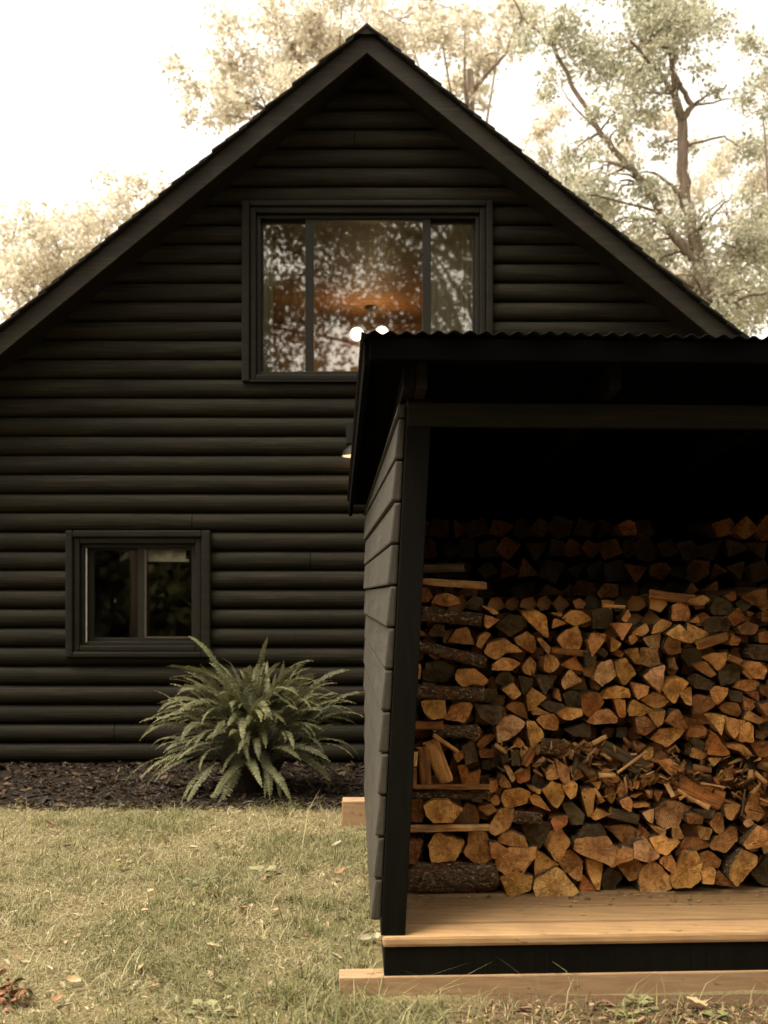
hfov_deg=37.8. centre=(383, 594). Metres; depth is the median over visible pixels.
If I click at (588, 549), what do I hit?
firewood log
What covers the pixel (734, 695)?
firewood log
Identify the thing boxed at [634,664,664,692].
firewood log
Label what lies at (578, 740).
firewood log
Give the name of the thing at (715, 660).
firewood log
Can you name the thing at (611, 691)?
firewood log
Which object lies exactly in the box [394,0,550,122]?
oak tree
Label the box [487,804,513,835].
firewood log
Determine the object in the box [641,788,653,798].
firewood log
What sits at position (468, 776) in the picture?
firewood log
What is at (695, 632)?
firewood log
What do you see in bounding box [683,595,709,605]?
firewood log
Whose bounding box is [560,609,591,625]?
firewood log
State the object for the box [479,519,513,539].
firewood log
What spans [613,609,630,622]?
firewood log
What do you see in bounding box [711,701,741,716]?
firewood log
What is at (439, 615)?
firewood log
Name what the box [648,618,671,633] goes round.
firewood log
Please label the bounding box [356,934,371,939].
fallen leaf
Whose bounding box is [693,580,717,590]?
firewood log
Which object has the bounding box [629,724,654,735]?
firewood log
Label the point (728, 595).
firewood log
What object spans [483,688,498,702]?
firewood log
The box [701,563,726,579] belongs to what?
firewood log
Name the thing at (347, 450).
barn lamp
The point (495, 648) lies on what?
firewood log
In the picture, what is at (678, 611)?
firewood log
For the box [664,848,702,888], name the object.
firewood log
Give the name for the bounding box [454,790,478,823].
firewood log
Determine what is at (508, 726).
firewood log
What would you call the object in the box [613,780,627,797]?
firewood log
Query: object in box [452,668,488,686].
firewood log
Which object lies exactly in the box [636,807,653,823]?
firewood log
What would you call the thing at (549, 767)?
firewood log
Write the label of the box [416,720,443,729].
firewood log
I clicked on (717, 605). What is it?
firewood log
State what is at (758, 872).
firewood log
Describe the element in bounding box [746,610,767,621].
firewood log
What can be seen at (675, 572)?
firewood log
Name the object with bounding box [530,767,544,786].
firewood log
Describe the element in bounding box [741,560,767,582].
firewood log
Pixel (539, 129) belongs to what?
oak tree
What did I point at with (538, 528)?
firewood log
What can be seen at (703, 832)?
firewood log
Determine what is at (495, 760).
firewood log
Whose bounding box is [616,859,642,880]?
firewood log
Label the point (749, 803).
firewood log
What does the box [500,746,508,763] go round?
firewood log
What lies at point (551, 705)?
firewood log
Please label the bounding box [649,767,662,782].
firewood log
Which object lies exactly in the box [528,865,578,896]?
firewood log
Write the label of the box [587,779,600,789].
firewood log
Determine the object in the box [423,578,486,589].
firewood log
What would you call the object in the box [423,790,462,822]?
firewood log
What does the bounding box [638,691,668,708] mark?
firewood log
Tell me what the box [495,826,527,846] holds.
firewood log
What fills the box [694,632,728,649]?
firewood log
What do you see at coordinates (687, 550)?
firewood log
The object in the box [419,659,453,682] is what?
firewood log
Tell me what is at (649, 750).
firewood log
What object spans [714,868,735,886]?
firewood log
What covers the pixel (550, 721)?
firewood log
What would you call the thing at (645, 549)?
firewood log
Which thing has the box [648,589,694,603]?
firewood log
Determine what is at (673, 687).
firewood log
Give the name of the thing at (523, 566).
firewood log
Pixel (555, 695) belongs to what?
firewood log
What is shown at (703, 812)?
firewood log
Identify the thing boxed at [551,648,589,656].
firewood log
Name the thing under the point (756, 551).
firewood log
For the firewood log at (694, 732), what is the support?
on the firewood log at (697, 743)
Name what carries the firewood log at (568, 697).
on the firewood log at (567, 713)
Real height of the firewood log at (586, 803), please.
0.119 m
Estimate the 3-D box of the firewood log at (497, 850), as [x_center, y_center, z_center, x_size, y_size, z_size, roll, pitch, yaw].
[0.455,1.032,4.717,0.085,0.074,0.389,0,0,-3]
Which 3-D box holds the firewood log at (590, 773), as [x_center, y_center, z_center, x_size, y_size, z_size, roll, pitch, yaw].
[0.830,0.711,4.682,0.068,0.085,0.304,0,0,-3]
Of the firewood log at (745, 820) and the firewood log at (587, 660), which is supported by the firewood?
the firewood log at (587, 660)
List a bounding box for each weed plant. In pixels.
[105,862,132,870]
[183,999,237,1022]
[184,876,227,886]
[243,865,276,880]
[609,1009,642,1021]
[617,994,658,1013]
[703,1010,729,1023]
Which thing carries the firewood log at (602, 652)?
on the firewood log at (603, 672)
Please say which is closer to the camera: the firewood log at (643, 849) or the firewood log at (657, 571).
the firewood log at (643, 849)
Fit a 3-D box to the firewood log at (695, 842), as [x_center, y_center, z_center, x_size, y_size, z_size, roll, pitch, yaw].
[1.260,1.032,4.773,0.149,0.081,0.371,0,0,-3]
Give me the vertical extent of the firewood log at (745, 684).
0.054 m
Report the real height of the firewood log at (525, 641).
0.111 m
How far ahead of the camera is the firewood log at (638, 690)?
4.54 m
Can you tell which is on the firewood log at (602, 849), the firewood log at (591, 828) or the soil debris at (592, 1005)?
the firewood log at (591, 828)
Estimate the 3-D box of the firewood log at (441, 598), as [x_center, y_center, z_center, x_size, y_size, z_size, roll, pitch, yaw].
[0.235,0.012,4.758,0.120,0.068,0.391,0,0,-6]
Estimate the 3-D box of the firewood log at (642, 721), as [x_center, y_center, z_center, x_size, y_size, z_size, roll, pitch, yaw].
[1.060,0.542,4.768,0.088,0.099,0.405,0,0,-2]
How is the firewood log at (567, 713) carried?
on the firewood log at (579, 729)
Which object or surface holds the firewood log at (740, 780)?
on the firewood log at (749, 803)
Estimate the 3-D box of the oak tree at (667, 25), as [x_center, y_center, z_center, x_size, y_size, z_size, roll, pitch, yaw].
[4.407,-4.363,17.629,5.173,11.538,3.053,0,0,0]
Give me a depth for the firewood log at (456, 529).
5.07 m
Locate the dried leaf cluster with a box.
[0,964,31,1011]
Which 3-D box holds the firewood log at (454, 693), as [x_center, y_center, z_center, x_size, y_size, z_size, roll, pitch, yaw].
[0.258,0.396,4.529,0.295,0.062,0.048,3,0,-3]
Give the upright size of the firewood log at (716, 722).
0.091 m
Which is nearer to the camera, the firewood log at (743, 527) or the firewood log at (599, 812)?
the firewood log at (599, 812)
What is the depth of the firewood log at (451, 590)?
5.10 m
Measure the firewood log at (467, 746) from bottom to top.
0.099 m
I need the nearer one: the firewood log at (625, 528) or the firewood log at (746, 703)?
the firewood log at (746, 703)
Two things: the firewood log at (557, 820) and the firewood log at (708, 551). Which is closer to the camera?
the firewood log at (557, 820)
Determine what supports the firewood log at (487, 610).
on the firewood log at (488, 622)
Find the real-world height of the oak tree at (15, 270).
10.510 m
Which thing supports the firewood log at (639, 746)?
on the firewood
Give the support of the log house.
on the ground at (735, 995)
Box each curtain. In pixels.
[264,225,272,371]
[431,225,471,333]
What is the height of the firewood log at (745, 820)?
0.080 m
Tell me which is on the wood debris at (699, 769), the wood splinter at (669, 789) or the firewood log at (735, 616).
the wood splinter at (669, 789)
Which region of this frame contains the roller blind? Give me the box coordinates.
[148,550,188,561]
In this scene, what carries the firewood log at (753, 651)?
on the firewood log at (756, 670)
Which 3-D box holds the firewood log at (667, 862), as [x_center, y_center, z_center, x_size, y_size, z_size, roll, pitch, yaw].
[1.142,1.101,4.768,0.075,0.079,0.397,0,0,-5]
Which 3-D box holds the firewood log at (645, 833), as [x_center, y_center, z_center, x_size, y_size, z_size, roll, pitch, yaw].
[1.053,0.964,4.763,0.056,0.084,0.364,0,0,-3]
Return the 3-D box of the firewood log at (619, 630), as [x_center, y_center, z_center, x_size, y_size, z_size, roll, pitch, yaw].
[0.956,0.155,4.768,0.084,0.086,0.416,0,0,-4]
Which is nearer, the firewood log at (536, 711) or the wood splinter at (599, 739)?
the wood splinter at (599, 739)
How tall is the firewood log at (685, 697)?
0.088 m
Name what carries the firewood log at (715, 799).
on the firewood log at (715, 824)
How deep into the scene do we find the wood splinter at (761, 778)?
4.55 m
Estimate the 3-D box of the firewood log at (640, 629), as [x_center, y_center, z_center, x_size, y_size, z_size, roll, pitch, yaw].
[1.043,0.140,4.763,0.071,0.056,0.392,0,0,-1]
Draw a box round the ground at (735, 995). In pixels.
[0,806,767,1023]
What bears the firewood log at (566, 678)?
on the firewood log at (568, 697)
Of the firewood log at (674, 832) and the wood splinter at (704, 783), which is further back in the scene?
the firewood log at (674, 832)
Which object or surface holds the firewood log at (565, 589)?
on the firewood log at (583, 588)
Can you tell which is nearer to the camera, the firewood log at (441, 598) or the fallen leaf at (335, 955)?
the fallen leaf at (335, 955)
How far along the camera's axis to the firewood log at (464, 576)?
5.13 m
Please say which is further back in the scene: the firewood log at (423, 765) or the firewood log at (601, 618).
the firewood log at (601, 618)
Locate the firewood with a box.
[411,594,767,883]
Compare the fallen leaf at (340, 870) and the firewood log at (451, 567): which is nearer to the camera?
the firewood log at (451, 567)
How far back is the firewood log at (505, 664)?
4.53 m
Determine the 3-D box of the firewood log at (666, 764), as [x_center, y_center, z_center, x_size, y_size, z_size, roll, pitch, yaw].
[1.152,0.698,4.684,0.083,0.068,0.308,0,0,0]
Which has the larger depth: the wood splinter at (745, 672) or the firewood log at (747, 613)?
the firewood log at (747, 613)
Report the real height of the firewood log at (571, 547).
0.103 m
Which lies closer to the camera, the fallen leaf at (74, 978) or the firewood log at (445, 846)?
the fallen leaf at (74, 978)
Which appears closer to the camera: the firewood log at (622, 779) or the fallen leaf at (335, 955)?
the fallen leaf at (335, 955)
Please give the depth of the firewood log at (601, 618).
4.60 m
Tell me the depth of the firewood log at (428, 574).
5.07 m
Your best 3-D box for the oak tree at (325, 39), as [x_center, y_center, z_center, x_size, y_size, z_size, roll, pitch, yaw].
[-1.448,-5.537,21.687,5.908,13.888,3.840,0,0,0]
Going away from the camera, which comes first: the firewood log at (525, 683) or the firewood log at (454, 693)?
the firewood log at (454, 693)
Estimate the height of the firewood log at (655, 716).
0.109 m
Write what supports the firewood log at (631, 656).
on the firewood
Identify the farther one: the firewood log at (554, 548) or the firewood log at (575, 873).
the firewood log at (554, 548)
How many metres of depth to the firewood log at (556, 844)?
4.52 m
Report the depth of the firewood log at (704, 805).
4.57 m
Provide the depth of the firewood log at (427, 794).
4.52 m
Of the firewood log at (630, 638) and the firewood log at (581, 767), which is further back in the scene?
the firewood log at (630, 638)
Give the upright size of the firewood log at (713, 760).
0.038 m
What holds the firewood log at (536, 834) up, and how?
on the firewood log at (542, 861)
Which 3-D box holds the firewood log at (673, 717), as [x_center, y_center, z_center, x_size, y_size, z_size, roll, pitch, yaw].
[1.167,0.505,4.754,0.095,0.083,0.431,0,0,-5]
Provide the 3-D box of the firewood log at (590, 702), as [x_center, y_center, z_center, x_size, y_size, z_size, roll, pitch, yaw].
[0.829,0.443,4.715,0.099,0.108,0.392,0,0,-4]
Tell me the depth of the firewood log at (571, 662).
4.58 m
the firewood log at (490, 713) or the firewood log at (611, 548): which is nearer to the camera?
the firewood log at (490, 713)
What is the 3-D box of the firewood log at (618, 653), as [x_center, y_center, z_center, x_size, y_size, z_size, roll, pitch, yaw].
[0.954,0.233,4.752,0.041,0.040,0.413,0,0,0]
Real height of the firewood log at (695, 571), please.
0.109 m
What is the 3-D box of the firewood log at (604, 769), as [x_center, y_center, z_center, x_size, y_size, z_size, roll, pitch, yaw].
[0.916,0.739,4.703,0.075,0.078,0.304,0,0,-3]
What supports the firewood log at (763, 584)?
on the firewood log
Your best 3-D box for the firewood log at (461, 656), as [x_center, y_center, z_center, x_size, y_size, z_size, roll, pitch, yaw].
[0.274,0.239,4.551,0.293,0.055,0.042,14,-1,-3]
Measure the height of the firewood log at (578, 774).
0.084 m
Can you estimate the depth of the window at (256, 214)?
9.14 m
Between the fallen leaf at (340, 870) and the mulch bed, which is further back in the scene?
the mulch bed
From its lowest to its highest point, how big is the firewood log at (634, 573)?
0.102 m
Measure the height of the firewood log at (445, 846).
0.122 m
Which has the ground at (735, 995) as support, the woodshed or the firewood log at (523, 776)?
the woodshed
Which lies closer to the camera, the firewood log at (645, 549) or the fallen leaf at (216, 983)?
the fallen leaf at (216, 983)
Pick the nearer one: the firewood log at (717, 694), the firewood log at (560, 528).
the firewood log at (717, 694)
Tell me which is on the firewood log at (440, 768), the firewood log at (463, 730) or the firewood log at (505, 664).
the firewood log at (463, 730)
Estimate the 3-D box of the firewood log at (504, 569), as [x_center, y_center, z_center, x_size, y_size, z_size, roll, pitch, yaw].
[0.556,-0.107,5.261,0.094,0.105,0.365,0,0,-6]
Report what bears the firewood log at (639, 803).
on the firewood log at (647, 814)
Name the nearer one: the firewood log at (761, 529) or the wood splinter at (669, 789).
the wood splinter at (669, 789)
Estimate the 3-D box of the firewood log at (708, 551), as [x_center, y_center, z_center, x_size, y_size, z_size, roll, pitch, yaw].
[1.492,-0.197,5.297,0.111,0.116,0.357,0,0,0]
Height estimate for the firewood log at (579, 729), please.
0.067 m
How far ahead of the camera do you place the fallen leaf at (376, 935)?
4.60 m
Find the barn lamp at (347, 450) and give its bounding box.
[341,422,352,457]
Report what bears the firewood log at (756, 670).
on the firewood log at (745, 684)
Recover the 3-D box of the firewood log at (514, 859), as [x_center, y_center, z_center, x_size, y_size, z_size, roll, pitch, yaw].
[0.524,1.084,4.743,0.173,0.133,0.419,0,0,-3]
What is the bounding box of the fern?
[126,636,364,801]
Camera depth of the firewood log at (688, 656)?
4.63 m
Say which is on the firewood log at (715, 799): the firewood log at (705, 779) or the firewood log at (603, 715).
the firewood log at (705, 779)
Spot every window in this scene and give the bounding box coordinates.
[65,530,211,657]
[242,200,492,381]
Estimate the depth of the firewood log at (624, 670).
4.56 m
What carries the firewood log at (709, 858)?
on the firewood log at (708, 874)
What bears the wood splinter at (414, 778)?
on the wood splinter at (454, 786)
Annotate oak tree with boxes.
[0,162,173,321]
[156,0,460,136]
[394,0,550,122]
[501,0,767,335]
[520,89,767,308]
[666,23,767,335]
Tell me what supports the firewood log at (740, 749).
on the firewood
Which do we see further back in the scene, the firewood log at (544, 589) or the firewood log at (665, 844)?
the firewood log at (544, 589)
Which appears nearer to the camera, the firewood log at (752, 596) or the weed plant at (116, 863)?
the firewood log at (752, 596)
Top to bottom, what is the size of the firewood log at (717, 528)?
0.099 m
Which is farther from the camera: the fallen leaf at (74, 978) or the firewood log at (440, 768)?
the firewood log at (440, 768)
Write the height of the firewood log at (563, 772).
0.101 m
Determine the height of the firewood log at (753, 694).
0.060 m
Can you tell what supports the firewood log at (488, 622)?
on the firewood log at (481, 638)
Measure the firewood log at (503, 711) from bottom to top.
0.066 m
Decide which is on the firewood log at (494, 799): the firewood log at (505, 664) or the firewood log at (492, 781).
the firewood log at (492, 781)
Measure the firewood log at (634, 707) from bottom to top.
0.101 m
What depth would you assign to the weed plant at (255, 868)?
5.67 m
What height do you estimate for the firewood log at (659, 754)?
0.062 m
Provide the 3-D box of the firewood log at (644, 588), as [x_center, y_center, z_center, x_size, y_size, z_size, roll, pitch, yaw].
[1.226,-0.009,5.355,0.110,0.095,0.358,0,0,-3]
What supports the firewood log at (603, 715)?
on the firewood
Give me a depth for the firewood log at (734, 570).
5.17 m
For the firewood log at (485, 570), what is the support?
on the firewood log at (488, 591)
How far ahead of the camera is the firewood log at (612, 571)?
5.12 m
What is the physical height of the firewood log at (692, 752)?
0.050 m
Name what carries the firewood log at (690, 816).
on the firewood
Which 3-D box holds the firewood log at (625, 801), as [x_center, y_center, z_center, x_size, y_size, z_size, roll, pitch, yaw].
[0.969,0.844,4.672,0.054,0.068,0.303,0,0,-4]
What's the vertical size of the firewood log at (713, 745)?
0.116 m
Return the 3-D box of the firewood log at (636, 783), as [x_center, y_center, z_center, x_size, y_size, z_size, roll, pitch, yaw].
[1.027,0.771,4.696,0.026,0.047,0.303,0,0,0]
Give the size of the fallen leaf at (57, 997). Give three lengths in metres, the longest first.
0.054 x 0.034 x 0.013 m
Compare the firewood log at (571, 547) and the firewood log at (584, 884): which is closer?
the firewood log at (584, 884)
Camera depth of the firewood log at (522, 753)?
4.55 m
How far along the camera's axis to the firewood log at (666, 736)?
4.58 m
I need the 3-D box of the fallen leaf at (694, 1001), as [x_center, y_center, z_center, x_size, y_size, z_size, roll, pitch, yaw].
[1.064,1.393,3.834,0.066,0.025,0.114,16,-5,-22]
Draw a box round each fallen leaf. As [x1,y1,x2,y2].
[50,993,62,1001]
[65,975,80,981]
[211,980,226,986]
[330,951,341,958]
[335,866,344,873]
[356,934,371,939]
[371,932,380,938]
[685,995,707,1006]
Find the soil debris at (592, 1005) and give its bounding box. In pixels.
[456,998,767,1023]
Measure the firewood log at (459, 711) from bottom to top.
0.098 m
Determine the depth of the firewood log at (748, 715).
4.58 m
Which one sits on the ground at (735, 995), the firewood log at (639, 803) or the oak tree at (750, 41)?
the oak tree at (750, 41)
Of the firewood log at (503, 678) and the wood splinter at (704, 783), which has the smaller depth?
the wood splinter at (704, 783)
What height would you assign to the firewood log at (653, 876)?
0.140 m
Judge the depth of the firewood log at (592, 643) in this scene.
4.54 m
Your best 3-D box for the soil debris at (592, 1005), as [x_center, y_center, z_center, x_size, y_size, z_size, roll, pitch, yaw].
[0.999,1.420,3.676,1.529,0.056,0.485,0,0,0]
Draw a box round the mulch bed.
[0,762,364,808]
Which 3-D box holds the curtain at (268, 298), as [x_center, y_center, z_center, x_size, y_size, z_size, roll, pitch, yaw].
[-0.988,-2.412,9.461,0.102,1.449,0.038,0,0,0]
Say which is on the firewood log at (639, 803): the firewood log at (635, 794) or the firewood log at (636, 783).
the firewood log at (635, 794)
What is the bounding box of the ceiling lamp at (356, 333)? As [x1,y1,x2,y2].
[351,305,387,340]
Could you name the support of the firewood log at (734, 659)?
on the firewood log at (756, 670)
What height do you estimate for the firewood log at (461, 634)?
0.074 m
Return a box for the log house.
[0,23,749,764]
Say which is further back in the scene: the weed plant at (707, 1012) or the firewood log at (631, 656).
the firewood log at (631, 656)
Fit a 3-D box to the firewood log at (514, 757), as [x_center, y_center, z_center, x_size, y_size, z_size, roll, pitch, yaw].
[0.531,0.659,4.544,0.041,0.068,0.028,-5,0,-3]
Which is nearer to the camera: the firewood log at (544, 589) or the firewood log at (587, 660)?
the firewood log at (587, 660)
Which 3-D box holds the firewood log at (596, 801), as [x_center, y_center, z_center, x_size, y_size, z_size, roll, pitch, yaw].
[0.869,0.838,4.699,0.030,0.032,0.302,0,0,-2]
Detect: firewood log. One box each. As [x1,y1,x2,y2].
[408,860,498,893]
[409,832,422,863]
[410,824,489,831]
[411,799,424,822]
[412,790,489,799]
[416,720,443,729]
[416,746,431,783]
[417,684,483,701]
[418,664,420,678]
[419,641,487,667]
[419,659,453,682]
[421,606,481,625]
[421,623,444,635]
[421,699,446,719]
[422,587,431,602]
[423,561,433,578]
[423,563,464,571]
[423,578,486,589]
[423,585,441,590]
[423,738,452,783]
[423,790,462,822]
[423,823,464,862]
[425,519,448,541]
[429,590,459,605]
[431,724,478,737]
[432,559,452,579]
[441,587,460,594]
[443,700,472,722]
[445,520,465,540]
[446,625,474,644]
[448,747,463,762]
[450,560,471,580]
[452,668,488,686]
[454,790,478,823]
[456,738,477,764]
[456,762,480,783]
[457,588,477,596]
[462,831,492,862]
[463,595,482,611]
[466,615,498,628]
[470,629,490,648]
[471,561,497,579]
[471,701,502,724]
[473,539,499,557]
[474,723,495,748]
[475,799,496,815]
[476,746,493,757]
[477,583,495,597]
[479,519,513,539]
[480,606,498,614]
[482,636,521,659]
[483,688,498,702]
[485,560,518,582]
[486,537,520,560]
[486,610,526,636]
[486,775,498,792]
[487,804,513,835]
[488,657,519,670]
[488,713,524,742]
[488,834,508,858]
[489,740,501,767]
[489,793,499,804]
[492,671,513,686]
[492,768,510,787]
[493,842,536,874]
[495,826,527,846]
[497,683,520,699]
[498,868,532,896]
[499,786,530,808]
[500,705,505,716]
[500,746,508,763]
[501,763,515,781]
[503,580,536,597]
[503,700,527,718]
[505,557,538,576]
[508,631,535,652]
[510,672,533,693]
[510,749,520,765]
[510,765,529,783]
[511,735,523,747]
[512,810,542,824]
[513,608,548,637]
[517,543,547,562]
[517,718,543,748]
[517,745,528,760]
[519,656,535,675]
[520,817,551,849]
[521,686,546,710]
[521,748,534,766]
[524,518,551,540]
[525,654,559,672]
[525,783,540,793]
[526,559,564,583]
[526,707,549,714]
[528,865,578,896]
[529,791,549,810]
[530,712,558,729]
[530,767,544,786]
[530,849,558,874]
[531,673,556,694]
[535,584,561,595]
[535,637,549,654]
[536,515,572,542]
[539,539,564,559]
[539,699,563,712]
[539,738,580,757]
[540,705,582,719]
[540,756,558,779]
[540,778,563,807]
[543,612,561,616]
[543,828,569,861]
[545,626,582,649]
[546,811,567,831]
[547,618,565,627]
[547,755,569,782]
[549,688,561,700]
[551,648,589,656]
[553,584,572,597]
[553,668,581,689]
[556,778,577,799]
[558,847,583,872]
[559,538,580,556]
[559,580,595,598]
[559,655,582,670]
[559,688,578,706]
[559,720,590,736]
[559,797,584,824]
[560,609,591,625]
[563,830,615,865]
[566,518,594,540]
[567,758,583,780]
[567,865,582,880]
[572,780,595,816]
[573,539,601,560]
[573,819,607,837]
[575,689,603,716]
[575,737,592,751]
[575,851,602,889]
[575,873,596,891]
[576,561,602,579]
[576,761,594,771]
[577,652,596,666]
[578,658,615,686]
[579,759,598,780]
[580,608,613,628]
[581,632,605,656]
[582,705,616,723]
[586,560,627,582]
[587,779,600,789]
[588,538,622,561]
[591,803,609,819]
[594,583,618,599]
[594,647,607,657]
[594,795,599,804]
[595,765,619,785]
[597,819,640,845]
[598,684,630,698]
[599,782,615,803]
[600,741,651,772]
[601,636,620,651]
[601,864,621,889]
[602,520,636,538]
[604,698,625,717]
[606,656,635,684]
[607,807,639,824]
[609,623,631,640]
[610,650,622,656]
[610,833,633,867]
[612,539,635,558]
[612,582,637,595]
[613,564,646,583]
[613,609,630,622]
[613,736,643,752]
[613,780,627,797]
[614,795,632,811]
[616,771,632,790]
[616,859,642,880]
[617,520,654,540]
[619,633,637,644]
[621,648,639,664]
[622,537,659,562]
[622,860,671,891]
[626,697,651,715]
[626,716,655,734]
[627,622,648,635]
[627,681,648,699]
[628,790,642,797]
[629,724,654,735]
[629,746,652,759]
[630,778,639,788]
[630,836,659,861]
[631,562,670,580]
[632,800,648,807]
[634,632,660,648]
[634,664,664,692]
[635,646,660,666]
[635,822,649,839]
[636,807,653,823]
[638,583,661,595]
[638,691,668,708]
[639,817,665,834]
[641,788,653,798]
[645,725,684,746]
[646,707,664,726]
[646,785,662,801]
[646,797,691,829]
[647,831,679,854]
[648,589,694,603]
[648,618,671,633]
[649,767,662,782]
[651,539,677,556]
[651,673,688,703]
[653,749,668,759]
[655,853,675,872]
[657,758,676,775]
[658,540,703,561]
[659,636,680,654]
[659,656,677,669]
[661,603,689,621]
[661,624,690,642]
[663,565,683,580]
[663,707,687,727]
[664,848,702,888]
[666,825,683,839]
[669,559,709,582]
[671,835,709,855]
[673,692,714,714]
[673,773,725,809]
[674,582,698,593]
[675,647,701,666]
[676,672,714,689]
[676,686,691,705]
[676,789,710,809]
[678,622,707,642]
[679,746,707,758]
[680,737,704,750]
[680,765,712,783]
[681,715,707,739]
[682,809,702,823]
[683,593,732,614]
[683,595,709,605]
[683,727,706,737]
[686,518,734,538]
[686,616,698,622]
[689,803,715,817]
[690,661,715,676]
[691,685,727,704]
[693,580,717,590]
[693,590,735,600]
[693,824,711,839]
[694,539,721,560]
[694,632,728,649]
[696,616,729,632]
[696,849,720,868]
[700,727,729,755]
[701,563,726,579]
[701,711,724,735]
[701,867,715,884]
[702,539,748,557]
[702,651,726,670]
[703,810,723,833]
[705,755,721,765]
[705,826,737,852]
[708,843,757,885]
[709,561,744,581]
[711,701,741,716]
[712,765,732,777]
[713,516,756,540]
[713,662,740,685]
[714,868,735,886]
[717,643,767,660]
[719,798,740,820]
[720,635,740,644]
[722,739,751,759]
[723,587,766,606]
[723,607,745,626]
[723,716,744,738]
[725,689,742,701]
[726,658,766,678]
[727,654,742,665]
[729,621,757,634]
[730,677,758,691]
[730,689,758,700]
[730,721,753,742]
[734,542,766,559]
[734,775,760,788]
[735,783,763,821]
[736,812,753,827]
[736,823,767,849]
[737,514,767,542]
[738,709,766,723]
[739,696,755,710]
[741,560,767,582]
[741,610,753,616]
[744,738,767,756]
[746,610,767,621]
[748,631,767,642]
[748,851,767,885]
[752,699,767,716]
[752,721,767,732]
[754,580,767,598]
[756,683,767,695]
[758,795,767,806]
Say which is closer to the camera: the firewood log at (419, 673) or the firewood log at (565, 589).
the firewood log at (419, 673)
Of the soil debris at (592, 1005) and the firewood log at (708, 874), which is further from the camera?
the firewood log at (708, 874)
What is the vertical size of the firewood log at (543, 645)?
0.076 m
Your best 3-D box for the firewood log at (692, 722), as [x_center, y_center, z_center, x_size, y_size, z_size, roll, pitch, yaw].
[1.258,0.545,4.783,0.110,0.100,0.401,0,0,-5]
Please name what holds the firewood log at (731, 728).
on the firewood log at (740, 749)
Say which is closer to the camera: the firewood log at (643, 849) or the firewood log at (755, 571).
the firewood log at (643, 849)
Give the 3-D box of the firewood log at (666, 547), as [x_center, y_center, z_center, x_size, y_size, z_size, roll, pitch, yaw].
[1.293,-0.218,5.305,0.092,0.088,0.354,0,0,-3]
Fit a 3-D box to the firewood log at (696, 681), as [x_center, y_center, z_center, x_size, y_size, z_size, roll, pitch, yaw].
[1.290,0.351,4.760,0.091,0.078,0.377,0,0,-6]
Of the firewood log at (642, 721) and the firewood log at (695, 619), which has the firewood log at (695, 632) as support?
the firewood log at (695, 619)
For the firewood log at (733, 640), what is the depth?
4.59 m
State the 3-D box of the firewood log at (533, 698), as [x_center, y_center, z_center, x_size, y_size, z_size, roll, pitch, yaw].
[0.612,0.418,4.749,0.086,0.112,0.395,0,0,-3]
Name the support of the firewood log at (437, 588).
on the woodshed
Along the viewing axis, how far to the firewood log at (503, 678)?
4.56 m
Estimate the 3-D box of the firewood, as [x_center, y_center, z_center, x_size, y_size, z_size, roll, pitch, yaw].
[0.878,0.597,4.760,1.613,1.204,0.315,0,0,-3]
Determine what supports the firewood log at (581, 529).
on the firewood log at (588, 549)
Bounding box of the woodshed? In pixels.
[339,330,767,997]
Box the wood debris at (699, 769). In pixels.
[407,737,767,914]
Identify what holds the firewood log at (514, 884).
on the woodshed
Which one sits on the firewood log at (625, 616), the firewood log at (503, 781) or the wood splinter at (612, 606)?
the wood splinter at (612, 606)
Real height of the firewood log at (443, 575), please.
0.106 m
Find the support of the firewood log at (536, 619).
on the firewood log at (543, 645)
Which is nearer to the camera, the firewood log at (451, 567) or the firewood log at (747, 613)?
the firewood log at (451, 567)
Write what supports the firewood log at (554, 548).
on the firewood log at (548, 571)
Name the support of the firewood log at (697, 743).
on the firewood log at (692, 752)
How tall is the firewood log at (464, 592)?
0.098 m
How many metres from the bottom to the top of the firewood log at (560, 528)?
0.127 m
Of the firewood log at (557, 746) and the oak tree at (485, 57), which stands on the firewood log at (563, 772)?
the firewood log at (557, 746)
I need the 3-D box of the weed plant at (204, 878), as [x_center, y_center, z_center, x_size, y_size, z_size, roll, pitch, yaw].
[-0.870,1.400,5.502,0.150,0.042,0.211,0,0,35]
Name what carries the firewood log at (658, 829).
on the firewood log at (665, 844)
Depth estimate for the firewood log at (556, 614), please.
4.55 m
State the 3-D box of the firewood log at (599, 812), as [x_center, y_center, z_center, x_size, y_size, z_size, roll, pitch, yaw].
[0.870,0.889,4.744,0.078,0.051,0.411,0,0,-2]
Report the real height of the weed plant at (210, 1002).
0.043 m
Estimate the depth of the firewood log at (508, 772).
4.53 m
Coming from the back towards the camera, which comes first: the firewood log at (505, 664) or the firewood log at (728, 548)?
the firewood log at (728, 548)
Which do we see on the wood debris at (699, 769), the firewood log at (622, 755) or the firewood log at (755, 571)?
the firewood log at (622, 755)
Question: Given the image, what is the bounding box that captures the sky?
[0,0,767,338]
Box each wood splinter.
[413,768,416,788]
[414,751,417,765]
[416,784,489,789]
[432,733,458,752]
[592,734,607,745]
[603,604,625,607]
[616,750,646,773]
[639,773,653,777]
[664,782,674,797]
[699,782,725,787]
[741,789,745,815]
[742,669,752,679]
[747,769,753,779]
[754,771,767,783]
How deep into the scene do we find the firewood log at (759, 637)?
4.58 m
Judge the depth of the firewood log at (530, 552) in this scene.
5.11 m

